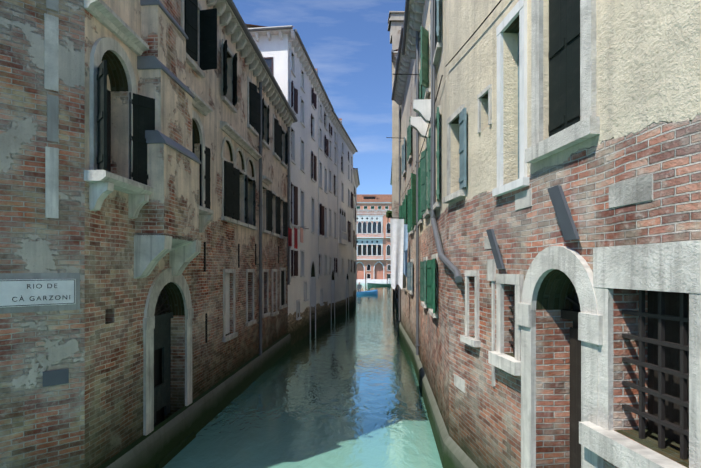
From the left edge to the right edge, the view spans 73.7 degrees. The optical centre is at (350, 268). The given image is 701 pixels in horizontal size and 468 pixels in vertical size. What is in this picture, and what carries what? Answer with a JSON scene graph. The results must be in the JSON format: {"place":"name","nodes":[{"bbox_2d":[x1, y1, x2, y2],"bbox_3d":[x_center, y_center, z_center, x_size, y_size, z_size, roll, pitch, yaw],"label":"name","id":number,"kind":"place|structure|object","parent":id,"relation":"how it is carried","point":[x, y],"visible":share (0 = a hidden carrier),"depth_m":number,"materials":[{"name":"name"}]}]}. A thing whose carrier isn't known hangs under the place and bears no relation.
{"place":"outdoors","nodes":[
{"label":"outdoors","id":0,"kind":"place"},
{"bbox_2d":[163,283,442,467],"bbox_3d":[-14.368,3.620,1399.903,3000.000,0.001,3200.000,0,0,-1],"label":"canal water","id":1,"kind":"structure","parent":0,"point":[342,391],"depth_m":11.92,"materials":[{"name":"teal liquid"}]},
{"bbox_2d":[0,0,84,467],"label":"brick wall","id":2,"kind":"structure","parent":1,"relation":"in","point":[42,215],"depth_m":6.21,"materials":[{"name":"red brick"}]},
{"bbox_2d":[12,295,69,301],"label":"sign letters","id":3,"kind":"object","parent":2,"relation":"attached to","point":[39,297],"visible":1,"depth_m":6.16,"materials":[{"name":"black paint"}]},
{"bbox_2d":[27,284,56,288],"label":"rio sign letters","id":4,"kind":"object","parent":2,"relation":"attached to","point":[41,286],"visible":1,"depth_m":6.16,"materials":[{"name":"black paint"}]},
{"bbox_2d":[84,0,308,467],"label":"brick house","id":5,"kind":"structure","parent":1,"relation":"in","point":[190,118],"depth_m":9.19,"materials":[{"name":"brick"}]},
{"bbox_2d":[246,24,333,345],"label":"building","id":6,"kind":"structure","parent":1,"relation":"on","point":[284,53],"depth_m":24.53,"materials":[{"name":"paint"}]},
{"bbox_2d":[328,110,357,321],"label":"building","id":7,"kind":"structure","parent":1,"relation":"in","point":[342,149],"depth_m":35.98,"materials":[{"name":"paint"}]},
{"bbox_2d":[353,168,359,306],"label":"building","id":8,"kind":"structure","parent":1,"relation":"on","point":[356,182],"depth_m":46.20,"materials":[{"name":"paint"}]},
{"bbox_2d":[357,282,377,294],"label":"blue boat","id":9,"kind":"object","parent":1,"relation":"on","point":[359,286],"visible":0.71,"depth_m":65.55,"materials":[{"name":"metal"}]},
{"bbox_2d":[357,194,391,283],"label":"building","id":10,"kind":"structure","parent":1,"relation":"in","point":[373,247],"depth_m":115.05,"materials":[{"name":"paint"}]},
{"bbox_2d":[367,283,390,285],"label":"boat","id":11,"kind":"object","parent":1,"relation":"on","point":[371,284],"visible":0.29,"depth_m":97.32,"materials":[{"name":"metal"}]},
{"bbox_2d":[365,273,396,309],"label":"mooring posts","id":12,"kind":"object","parent":1,"relation":"on","point":[394,296],"visible":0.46,"depth_m":46.97,"materials":[{"name":"brown wood"}]},
{"bbox_2d":[390,166,397,308],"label":"brick building","id":13,"kind":"structure","parent":1,"relation":"on","point":[396,287],"depth_m":45.49,"materials":[{"name":"paint"}]},
{"bbox_2d":[388,11,404,326],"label":"tall brick building","id":14,"kind":"structure","parent":1,"relation":"on","point":[395,21],"depth_m":26.23,"materials":[{"name":"paint"}]},
{"bbox_2d":[386,210,391,231],"bbox_3d":[2.719,-3.014,29.806,0.921,1.267,1.767,0,0,5],"label":"potted plant","id":15,"kind":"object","parent":14,"relation":"attached to","point":[388,213],"depth_m":29.12,"materials":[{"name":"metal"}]},
{"bbox_2d":[391,0,700,467],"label":"building","id":16,"kind":"structure","parent":1,"relation":"in","point":[550,210],"depth_m":5.21,"materials":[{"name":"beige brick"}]},
{"bbox_2d":[386,0,501,196],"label":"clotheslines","id":17,"kind":"object","parent":16,"relation":"attached to","point":[442,75],"visible":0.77,"depth_m":9.11,"materials":[{"name":"metal"}]},
{"bbox_2d":[233,0,404,193],"label":"sky","id":18,"kind":"structure","parent":0,"point":[349,46],"materials":[{"name":"blue"}]},
{"bbox_3d":[2.097,-2.050,20.350,1.021,0.249,1.727,0,0,-1],"label":"laundry","id":19,"kind":"object","parent":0,"visible":0},
{"bbox_2d":[390,218,403,288],"bbox_3d":[1.946,-0.612,19.497,0.580,2.977,0.102,0,0,-1],"label":"hanging cloth","id":20,"kind":"object","parent":19,"relation":"hanging from","point":[397,233],"visible":1,"depth_m":19.50,"materials":[{"name":"fabric"}]},
{"bbox_2d":[403,224,407,276],"bbox_3d":[2.240,-0.789,20.100,0.500,2.302,0.102,0,0,-1],"label":"hanging cloth","id":21,"kind":"object","parent":19,"relation":"hanging from","point":[405,249],"visible":0.25,"depth_m":20.12,"materials":[{"name":"fabric"}]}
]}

